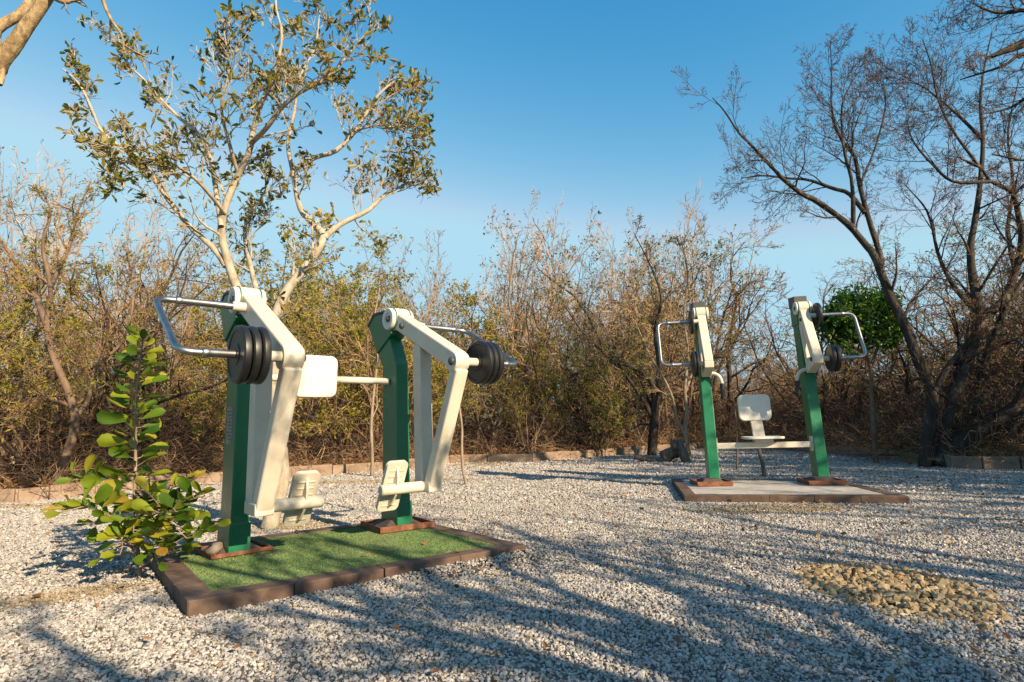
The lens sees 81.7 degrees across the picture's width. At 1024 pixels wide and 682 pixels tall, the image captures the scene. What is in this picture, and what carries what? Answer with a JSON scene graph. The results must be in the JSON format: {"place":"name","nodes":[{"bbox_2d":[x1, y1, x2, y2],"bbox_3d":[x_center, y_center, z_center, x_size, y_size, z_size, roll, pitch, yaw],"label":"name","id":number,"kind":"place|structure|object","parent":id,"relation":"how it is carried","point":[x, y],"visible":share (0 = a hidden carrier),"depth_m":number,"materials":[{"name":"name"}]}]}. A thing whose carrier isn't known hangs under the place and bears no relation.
{"place":"outdoors","nodes":[
{"label":"outdoors","id":0,"kind":"place"},
{"bbox_2d":[0,448,1023,681],"bbox_3d":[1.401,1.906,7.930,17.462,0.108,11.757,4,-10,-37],"label":"gravel","id":1,"kind":"structure","parent":0,"point":[849,464],"depth_m":3.01,"materials":[{"name":"grey gravel"}]},
{"bbox_2d":[0,0,169,85],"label":"overhanging tree","id":2,"kind":"object","parent":1,"relation":"on","point":[26,16],"visible":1,"depth_m":2.78,"materials":[{"name":"brown plant"}]},
{"bbox_2d":[40,325,230,578],"bbox_3d":[-2.155,0.635,3.467,1.010,1.505,0.843,-2,-8,0],"label":"broad leaved sapling","id":3,"kind":"object","parent":1,"relation":"on","point":[154,497],"visible":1,"depth_m":3.44,"materials":[{"name":"green plant"}]},
{"bbox_2d":[56,0,441,528],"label":"leafy tree","id":4,"kind":"object","parent":1,"relation":"on","point":[105,142],"visible":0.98,"depth_m":5.46,"materials":[{"name":"green plant"}]},
{"bbox_2d":[146,523,525,616],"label":"exercise platform","id":5,"kind":"structure","parent":1,"relation":"on","point":[301,562],"depth_m":3.46,"materials":[{"name":"green plant"}]},
{"bbox_2d":[205,542,222,553],"bbox_3d":[-1.853,1.294,3.692,0.081,0.072,0.127,-2,-8,0],"label":"loose stone","id":6,"kind":"object","parent":5,"relation":"on","point":[214,548],"visible":0.85,"depth_m":3.66,"materials":[{"name":"beige stone"}]},
{"bbox_2d":[153,286,516,559],"bbox_3d":[-1.131,0.500,4.032,2.346,1.719,1.410,5,-11,-41],"label":"exercise machine","id":7,"kind":"object","parent":5,"relation":"on","point":[259,338],"visible":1,"depth_m":3.86,"materials":[{"name":"green paint"}]},
{"bbox_2d":[353,263,404,475],"bbox_3d":[-2.516,0.553,10.704,0.884,3.703,1.518,4,-9,-32],"label":"thin sapling","id":8,"kind":"object","parent":1,"relation":"on","point":[371,430],"visible":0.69,"depth_m":10.43,"materials":[{"name":"beige plant"}]},
{"bbox_2d":[459,407,467,484],"bbox_3d":[-0.707,1.102,8.471,0.133,1.915,0.046,-2,-8,0],"label":"thin sapling","id":9,"kind":"object","parent":1,"relation":"on","point":[462,463],"visible":0.69,"depth_m":8.39,"materials":[{"name":"beige plant"}]},
{"bbox_2d":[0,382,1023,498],"bbox_3d":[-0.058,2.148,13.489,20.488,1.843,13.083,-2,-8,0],"label":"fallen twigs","id":10,"kind":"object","parent":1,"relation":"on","point":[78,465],"visible":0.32,"depth_m":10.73,"materials":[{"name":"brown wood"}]},
{"bbox_2d":[0,442,1023,502],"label":"kerb wall","id":11,"kind":"structure","parent":1,"relation":"on","point":[26,496],"depth_m":10.46,"materials":[{"name":"concrete"}]},
{"bbox_2d":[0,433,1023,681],"bbox_3d":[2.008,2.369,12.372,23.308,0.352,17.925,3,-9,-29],"label":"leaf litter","id":12,"kind":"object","parent":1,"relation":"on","point":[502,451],"visible":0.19,"depth_m":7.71,"materials":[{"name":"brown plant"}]},
{"bbox_2d":[546,215,753,455],"bbox_3d":[3.402,-0.110,14.435,5.086,5.889,1.464,0,-8,-10],"label":"arching tree","id":13,"kind":"object","parent":1,"relation":"on","point":[653,415],"visible":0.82,"depth_m":14.16,"materials":[{"name":"brown plant"}]},
{"bbox_2d":[631,445,671,461],"bbox_3d":[2.787,2.256,11.860,0.792,0.357,0.175,-5,-9,24],"label":"dead log","id":14,"kind":"object","parent":1,"relation":"on","point":[637,456],"visible":0.99,"depth_m":11.87,"materials":[{"name":"grey wood"}]},
{"bbox_2d":[659,447,678,461],"bbox_3d":[3.132,2.253,11.763,0.394,0.362,0.268,-2,-8,0],"label":"rock","id":15,"kind":"object","parent":1,"relation":"on","point":[666,453],"visible":0.81,"depth_m":11.67,"materials":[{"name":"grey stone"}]},
{"bbox_2d":[625,232,731,458],"bbox_3d":[3.733,0.035,12.823,2.537,5.183,1.480,-2,-8,0],"label":"twin stemmed tree","id":16,"kind":"object","parent":1,"relation":"on","point":[686,384],"visible":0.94,"depth_m":12.87,"materials":[{"name":"beige plant"}]},
{"bbox_2d":[670,438,695,462],"bbox_3d":[3.391,2.215,11.488,0.573,0.643,0.370,-7,-10,33],"label":"driftwood log","id":17,"kind":"object","parent":1,"relation":"on","point":[678,446],"visible":0.69,"depth_m":11.49,"materials":[{"name":"grey wood"}]},
{"bbox_2d":[672,479,908,503],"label":"exercise platform","id":18,"kind":"structure","parent":1,"relation":"on","point":[767,490],"depth_m":6.01,"materials":[{"name":"concrete"}]},
{"bbox_2d":[656,296,866,486],"bbox_3d":[2.975,0.550,7.133,2.323,2.258,0.762,-3,-8,9],"label":"exercise machine","id":19,"kind":"object","parent":18,"relation":"on","point":[754,410],"visible":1,"depth_m":7.08,"materials":[{"name":"green paint"}]},
{"bbox_2d":[672,0,1023,467],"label":"dark tree","id":20,"kind":"object","parent":1,"relation":"on","point":[969,349],"visible":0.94,"depth_m":9.53,"materials":[{"name":"brown plant"}]},
{"bbox_2d":[811,279,912,463],"bbox_3d":[5.940,0.502,10.030,1.934,3.130,1.342,1,-8,-19],"label":"evergreen tree","id":21,"kind":"object","parent":1,"relation":"on","point":[841,332],"visible":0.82,"depth_m":9.99,"materials":[{"name":"green plant"}]},
{"bbox_2d":[788,558,1020,629],"bbox_3d":[1.829,1.178,2.837,0.859,0.074,1.166,-2,-8,0],"label":"pebble mound","id":22,"kind":"object","parent":1,"relation":"on","point":[893,590],"visible":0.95,"depth_m":2.72,"materials":[{"name":"beige gravel"}]},
{"bbox_2d":[934,0,1023,195],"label":"overhanging tree","id":23,"kind":"object","parent":1,"relation":"on","point":[1015,46],"visible":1,"depth_m":7.28,"materials":[{"name":"brown plant"}]},
{"bbox_2d":[0,0,1023,437],"label":"sky","id":24,"kind":"structure","parent":0,"point":[578,101],"materials":[{"name":"blue"}]},
{"bbox_2d":[3,420,1022,488],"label":"woodland floor","id":25,"kind":"structure","parent":0,"point":[452,449],"depth_m":14.91,"materials":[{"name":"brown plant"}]},
{"bbox_2d":[0,279,43,463],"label":"forked sapling","id":26,"kind":"object","parent":25,"relation":"on","point":[28,302],"visible":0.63,"depth_m":8.67,"materials":[{"name":"beige plant"}]},
{"bbox_2d":[0,304,48,444],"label":"shrub","id":27,"kind":"object","parent":25,"relation":"on","point":[17,370],"visible":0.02,"depth_m":13.02,"materials":[{"name":"beige plant"}]},
{"bbox_2d":[0,228,50,419],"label":"shrub","id":28,"kind":"object","parent":25,"relation":"on","point":[11,303],"visible":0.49,"depth_m":9.32,"materials":[{"name":"beige plant"}]},
{"bbox_2d":[1,247,98,407],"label":"shrub","id":29,"kind":"object","parent":25,"relation":"on","point":[36,312],"visible":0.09,"depth_m":14.61,"materials":[{"name":"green plant"}]},
{"bbox_2d":[0,266,117,488],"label":"shrub","id":30,"kind":"object","parent":25,"relation":"on","point":[15,368],"visible":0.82,"depth_m":8.23,"materials":[{"name":"brown plant"}]},
{"bbox_2d":[0,328,127,491],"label":"shrub","id":31,"kind":"object","parent":25,"relation":"on","point":[34,404],"visible":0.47,"depth_m":8.37,"materials":[{"name":"brown plant"}]},
{"bbox_2d":[0,140,180,420],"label":"shrub","id":32,"kind":"object","parent":25,"relation":"on","point":[129,242],"visible":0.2,"depth_m":20.54,"materials":[{"name":"beige plant"}]},
{"bbox_2d":[0,168,181,484],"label":"leaning tree","id":33,"kind":"object","parent":25,"relation":"on","point":[45,316],"visible":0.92,"depth_m":8.59,"materials":[{"name":"brown plant"}]},
{"bbox_2d":[0,264,214,465],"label":"shrub","id":34,"kind":"object","parent":25,"relation":"on","point":[94,356],"visible":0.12,"depth_m":12.33,"materials":[{"name":"brown plant"}]},
{"bbox_2d":[1,267,222,437],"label":"shrub","id":35,"kind":"object","parent":25,"relation":"on","point":[80,279],"visible":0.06,"depth_m":18.65,"materials":[{"name":"brown plant"}]},
{"bbox_2d":[8,235,224,451],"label":"shrub","id":36,"kind":"object","parent":25,"relation":"on","point":[61,301],"visible":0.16,"depth_m":13.16,"materials":[{"name":"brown plant"}]},
{"bbox_2d":[0,244,235,473],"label":"shrub","id":37,"kind":"object","parent":25,"relation":"on","point":[119,367],"visible":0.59,"depth_m":9.28,"materials":[{"name":"brown plant"}]},
{"bbox_2d":[26,237,227,465],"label":"shrub","id":38,"kind":"object","parent":25,"relation":"on","point":[149,319],"visible":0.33,"depth_m":10.57,"materials":[{"name":"green plant"}]},
{"bbox_2d":[5,204,252,462],"bbox_3d":[-7.847,0.069,11.962,3.850,5.292,5.307,6,-11,-43],"label":"shrub","id":39,"kind":"object","parent":25,"relation":"on","point":[89,289],"visible":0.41,"depth_m":10.84,"materials":[{"name":"brown plant"}]},
{"bbox_2d":[41,319,226,471],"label":"shrub","id":40,"kind":"object","parent":25,"relation":"on","point":[181,417],"visible":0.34,"depth_m":10.00,"materials":[{"name":"brown plant"}]},
{"bbox_2d":[52,193,226,455],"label":"shrub","id":41,"kind":"object","parent":25,"relation":"on","point":[179,291],"visible":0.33,"depth_m":13.95,"materials":[{"name":"beige plant"}]},
{"bbox_2d":[128,338,225,447],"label":"shrub","id":42,"kind":"object","parent":25,"relation":"on","point":[183,388],"visible":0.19,"depth_m":11.63,"materials":[{"name":"beige plant"}]},
{"bbox_2d":[156,238,347,416],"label":"shrub","id":43,"kind":"object","parent":25,"relation":"on","point":[197,276],"visible":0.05,"depth_m":17.81,"materials":[{"name":"brown plant"}]},
{"bbox_2d":[158,292,366,466],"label":"shrub","id":44,"kind":"object","parent":25,"relation":"on","point":[202,402],"visible":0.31,"depth_m":10.18,"materials":[{"name":"green plant"}]},
{"bbox_2d":[167,211,373,449],"bbox_3d":[-6.272,0.218,18.230,6.417,6.701,6.496,-2,-8,1],"label":"shrub","id":45,"kind":"object","parent":25,"relation":"on","point":[261,259],"visible":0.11,"depth_m":16.49,"materials":[{"name":"green plant"}]},
{"bbox_2d":[201,256,440,462],"bbox_3d":[-3.694,0.653,11.857,3.669,4.702,5.391,-9,-11,42],"label":"shrub","id":46,"kind":"object","parent":25,"relation":"on","point":[361,393],"visible":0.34,"depth_m":11.99,"materials":[{"name":"green plant"}]},
{"bbox_2d":[289,373,359,457],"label":"shrub","id":47,"kind":"object","parent":25,"relation":"on","point":[300,418],"visible":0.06,"depth_m":13.97,"materials":[{"name":"brown plant"}]},
{"bbox_2d":[294,341,370,458],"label":"shrub","id":48,"kind":"object","parent":25,"relation":"on","point":[333,400],"visible":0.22,"depth_m":12.29,"materials":[{"name":"beige plant"}]},
{"bbox_2d":[242,214,427,445],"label":"shrub","id":49,"kind":"object","parent":25,"relation":"on","point":[358,292],"visible":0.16,"depth_m":18.77,"materials":[{"name":"green plant"}]},
{"bbox_2d":[286,229,446,461],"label":"shrub","id":50,"kind":"object","parent":25,"relation":"on","point":[357,402],"visible":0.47,"depth_m":11.62,"materials":[{"name":"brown plant"}]},
{"bbox_2d":[329,289,486,438],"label":"shrub","id":51,"kind":"object","parent":25,"relation":"on","point":[372,352],"visible":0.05,"depth_m":16.72,"materials":[{"name":"brown plant"}]},
{"bbox_2d":[352,229,473,453],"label":"shrub","id":52,"kind":"object","parent":25,"relation":"on","point":[430,296],"visible":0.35,"depth_m":13.92,"materials":[{"name":"beige plant"}]},
{"bbox_2d":[310,277,534,447],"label":"shrub","id":53,"kind":"object","parent":25,"relation":"on","point":[472,300],"visible":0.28,"depth_m":15.49,"materials":[{"name":"green plant"}]},
{"bbox_2d":[371,318,475,437],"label":"shrub","id":54,"kind":"object","parent":25,"relation":"on","point":[438,398],"visible":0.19,"depth_m":13.17,"materials":[{"name":"green plant"}]},
{"bbox_2d":[354,227,511,431],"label":"shrub","id":55,"kind":"object","parent":25,"relation":"on","point":[399,270],"visible":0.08,"depth_m":21.80,"materials":[{"name":"brown plant"}]},
{"bbox_2d":[404,350,474,440],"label":"shrub","id":56,"kind":"object","parent":25,"relation":"on","point":[458,421],"visible":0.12,"depth_m":13.66,"materials":[{"name":"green plant"}]},
{"bbox_2d":[409,255,523,453],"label":"shrub","id":57,"kind":"object","parent":25,"relation":"on","point":[476,385],"visible":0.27,"depth_m":13.88,"materials":[{"name":"brown plant"}]},
{"bbox_2d":[409,268,567,441],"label":"shrub","id":58,"kind":"object","parent":25,"relation":"on","point":[468,326],"visible":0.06,"depth_m":21.00,"materials":[{"name":"brown plant"}]},
{"bbox_2d":[13,350,976,437],"bbox_3d":[1.431,2.747,35.127,85.223,5.758,27.541,-2,-8,0],"label":"thicket","id":59,"kind":"object","parent":25,"relation":"on","point":[734,380],"visible":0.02,"depth_m":29.57,"materials":[{"name":"brown plant"}]},
{"bbox_2d":[444,253,569,451],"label":"multi stemmed shrub","id":60,"kind":"object","parent":25,"relation":"on","point":[497,418],"visible":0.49,"depth_m":14.59,"materials":[{"name":"beige plant"}]},
{"bbox_2d":[437,338,578,453],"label":"shrub","id":61,"kind":"object","parent":25,"relation":"on","point":[517,415],"visible":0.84,"depth_m":13.82,"materials":[{"name":"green plant"}]},
{"bbox_2d":[0,326,1023,498],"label":"brushwood","id":62,"kind":"object","parent":25,"relation":"on","point":[187,439],"visible":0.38,"depth_m":10.66,"materials":[{"name":"brown plant"}]},
{"bbox_2d":[0,437,1023,491],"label":"dry grass","id":63,"kind":"structure","parent":25,"relation":"on","point":[985,453],"depth_m":9.62,"materials":[{"name":"brown plant"}]},
{"bbox_2d":[430,205,601,447],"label":"shrub","id":64,"kind":"object","parent":25,"relation":"on","point":[532,363],"visible":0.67,"depth_m":15.34,"materials":[{"name":"brown plant"}]},
{"bbox_2d":[11,343,1020,458],"bbox_3d":[-0.839,2.522,22.237,36.619,4.177,22.639,-2,-8,0],"label":"brushwood","id":65,"kind":"object","parent":25,"relation":"on","point":[845,386],"visible":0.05,"depth_m":17.33,"materials":[{"name":"brown plant"}]},
{"bbox_2d":[471,247,577,445],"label":"shrub","id":66,"kind":"object","parent":25,"relation":"on","point":[528,328],"visible":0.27,"depth_m":16.70,"materials":[{"name":"beige plant"}]},
{"bbox_2d":[472,186,583,445],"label":"shrub","id":67,"kind":"object","parent":25,"relation":"on","point":[539,257],"visible":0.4,"depth_m":17.05,"materials":[{"name":"beige plant"}]},
{"bbox_2d":[463,285,637,446],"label":"shrub","id":68,"kind":"object","parent":25,"relation":"on","point":[589,350],"visible":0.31,"depth_m":15.44,"materials":[{"name":"brown plant"}]},
{"bbox_2d":[523,297,610,418],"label":"shrub","id":69,"kind":"object","parent":25,"relation":"on","point":[579,347],"visible":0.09,"depth_m":22.55,"materials":[{"name":"brown plant"}]},
{"bbox_2d":[483,230,669,433],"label":"shrub","id":70,"kind":"object","parent":25,"relation":"on","point":[574,248],"visible":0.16,"depth_m":23.96,"materials":[{"name":"brown plant"}]},
{"bbox_2d":[529,317,649,452],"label":"shrub","id":71,"kind":"object","parent":25,"relation":"on","point":[607,397],"visible":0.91,"depth_m":13.96,"materials":[{"name":"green plant"}]},
{"bbox_2d":[527,312,673,447],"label":"shrub","id":72,"kind":"object","parent":25,"relation":"on","point":[573,408],"visible":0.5,"depth_m":14.82,"materials":[{"name":"brown plant"}]},
{"bbox_2d":[530,207,715,391],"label":"shrub","id":73,"kind":"object","parent":25,"relation":"on","point":[603,250],"visible":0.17,"depth_m":27.26,"materials":[{"name":"beige plant"}]},
{"bbox_2d":[540,231,711,445],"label":"shrub","id":74,"kind":"object","parent":25,"relation":"on","point":[632,314],"visible":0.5,"depth_m":16.05,"materials":[{"name":"brown plant"}]},
{"bbox_2d":[499,217,763,452],"bbox_3d":[2.647,-0.156,17.365,7.777,6.784,6.976,-7,-10,36],"label":"shrub","id":75,"kind":"object","parent":25,"relation":"on","point":[599,337],"visible":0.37,"depth_m":16.80,"materials":[{"name":"brown plant"}]},
{"bbox_2d":[530,224,751,442],"bbox_3d":[3.980,-0.077,17.232,5.917,6.408,4.794,-9,-11,41],"label":"shrub","id":76,"kind":"object","parent":25,"relation":"on","point":[690,393],"visible":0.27,"depth_m":16.93,"materials":[{"name":"brown plant"}]},
{"bbox_2d":[603,276,689,433],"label":"shrub","id":77,"kind":"object","parent":25,"relation":"on","point":[640,338],"visible":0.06,"depth_m":19.11,"materials":[{"name":"beige plant"}]},
{"bbox_2d":[529,213,764,437],"bbox_3d":[4.300,-0.218,20.014,7.818,7.602,8.715,-1,-8,-3],"label":"shrub","id":78,"kind":"object","parent":25,"relation":"on","point":[649,312],"visible":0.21,"depth_m":19.51,"materials":[{"name":"brown plant"}]},
{"bbox_2d":[583,220,720,439],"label":"shrub","id":79,"kind":"object","parent":25,"relation":"on","point":[612,268],"visible":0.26,"depth_m":18.22,"materials":[{"name":"beige plant"}]},
{"bbox_2d":[597,228,725,355],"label":"shrub","id":80,"kind":"object","parent":25,"relation":"on","point":[663,236],"visible":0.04,"depth_m":26.68,"materials":[{"name":"brown plant"}]},
{"bbox_2d":[592,231,731,438],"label":"shrub","id":81,"kind":"object","parent":25,"relation":"on","point":[654,283],"visible":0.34,"depth_m":18.45,"materials":[{"name":"brown plant"}]},
{"bbox_2d":[567,225,794,435],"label":"shrub","id":82,"kind":"object","parent":25,"relation":"on","point":[730,376],"visible":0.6,"depth_m":19.64,"materials":[{"name":"brown plant"}]},
{"bbox_2d":[610,260,770,433],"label":"shrub","id":83,"kind":"object","parent":25,"relation":"on","point":[697,392],"visible":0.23,"depth_m":18.60,"materials":[{"name":"brown plant"}]},
{"bbox_2d":[662,327,732,435],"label":"shrub","id":84,"kind":"object","parent":25,"relation":"on","point":[693,413],"visible":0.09,"depth_m":20.34,"materials":[{"name":"brown plant"}]},
{"bbox_2d":[640,175,783,433],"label":"shrub","id":85,"kind":"object","parent":25,"relation":"on","point":[698,219],"visible":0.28,"depth_m":22.29,"materials":[{"name":"beige plant"}]},
{"bbox_2d":[694,265,868,438],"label":"shrub","id":86,"kind":"object","parent":25,"relation":"on","point":[775,385],"visible":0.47,"depth_m":14.61,"materials":[{"name":"brown plant"}]},
{"bbox_2d":[738,356,835,433],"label":"shrub","id":87,"kind":"object","parent":25,"relation":"on","point":[772,395],"visible":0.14,"depth_m":20.40,"materials":[{"name":"brown plant"}]},
{"bbox_2d":[714,253,912,439],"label":"shrub","id":88,"kind":"object","parent":25,"relation":"on","point":[843,400],"visible":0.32,"depth_m":14.50,"materials":[{"name":"brown plant"}]},
{"bbox_2d":[741,278,918,431],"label":"shrub","id":89,"kind":"object","parent":25,"relation":"on","point":[748,375],"visible":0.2,"depth_m":17.20,"materials":[{"name":"brown plant"}]},
{"bbox_2d":[742,240,1023,401],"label":"shrub","id":90,"kind":"object","parent":25,"relation":"on","point":[760,338],"visible":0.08,"depth_m":20.68,"materials":[{"name":"brown plant"}]},
{"bbox_2d":[758,252,1020,437],"bbox_3d":[9.311,0.523,14.249,5.470,5.376,5.355,-3,-8,9],"label":"shrub","id":91,"kind":"object","parent":25,"relation":"on","point":[873,277],"visible":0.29,"depth_m":14.13,"materials":[{"name":"brown plant"}]},
{"bbox_2d":[875,296,963,388],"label":"shrub","id":92,"kind":"object","parent":25,"relation":"on","point":[914,325],"visible":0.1,"depth_m":17.16,"materials":[{"name":"brown plant"}]},
{"bbox_2d":[819,290,1022,441],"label":"shrub","id":93,"kind":"object","parent":25,"relation":"on","point":[892,357],"visible":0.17,"depth_m":12.93,"materials":[{"name":"brown plant"}]},
{"bbox_2d":[825,241,1023,439],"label":"shrub","id":94,"kind":"object","parent":25,"relation":"on","point":[879,353],"visible":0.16,"depth_m":13.62,"materials":[{"name":"brown plant"}]},
{"bbox_2d":[835,285,1023,455],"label":"shrub","id":95,"kind":"object","parent":25,"relation":"on","point":[907,371],"visible":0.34,"depth_m":11.07,"materials":[{"name":"brown plant"}]},
{"bbox_2d":[855,236,1023,430],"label":"shrub","id":96,"kind":"object","parent":25,"relation":"on","point":[994,291],"visible":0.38,"depth_m":11.58,"materials":[{"name":"brown plant"}]},
{"bbox_2d":[890,248,1023,458],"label":"shrub","id":97,"kind":"object","parent":25,"relation":"on","point":[932,357],"visible":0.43,"depth_m":9.42,"materials":[{"name":"brown plant"}]},
{"label":"ground","id":98,"kind":"structure","parent":0,"visible":0},
{"bbox_2d":[0,146,57,351],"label":"shrub","id":99,"kind":"object","parent":98,"relation":"on","point":[1,216],"visible":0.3,"depth_m":13.56,"materials":[{"name":"beige plant"}]},
{"bbox_2d":[0,146,126,421],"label":"shrub","id":100,"kind":"object","parent":98,"relation":"on","point":[53,250],"visible":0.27,"depth_m":15.58,"materials":[{"name":"beige plant"}]},
{"bbox_2d":[0,194,155,410],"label":"shrub","id":101,"kind":"object","parent":98,"relation":"on","point":[40,290],"visible":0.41,"depth_m":11.08,"materials":[{"name":"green plant"}]},
{"bbox_2d":[847,206,1023,437],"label":"shrub","id":102,"kind":"object","parent":98,"relation":"on","point":[966,282],"visible":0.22,"depth_m":18.28,"materials":[{"name":"brown plant"}]},
{"bbox_2d":[874,248,1023,403],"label":"shrub","id":103,"kind":"object","parent":98,"relation":"on","point":[965,317],"visible":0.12,"depth_m":15.66,"materials":[{"name":"brown plant"}]},
{"bbox_2d":[944,230,1023,394],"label":"shrub","id":104,"kind":"object","parent":98,"relation":"on","point":[992,301],"visible":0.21,"depth_m":10.86,"materials":[{"name":"brown plant"}]},
{"bbox_2d":[948,287,1023,414],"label":"shrub","id":105,"kind":"object","parent":98,"relation":"on","point":[988,323],"visible":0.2,"depth_m":10.27,"materials":[{"name":"brown plant"}]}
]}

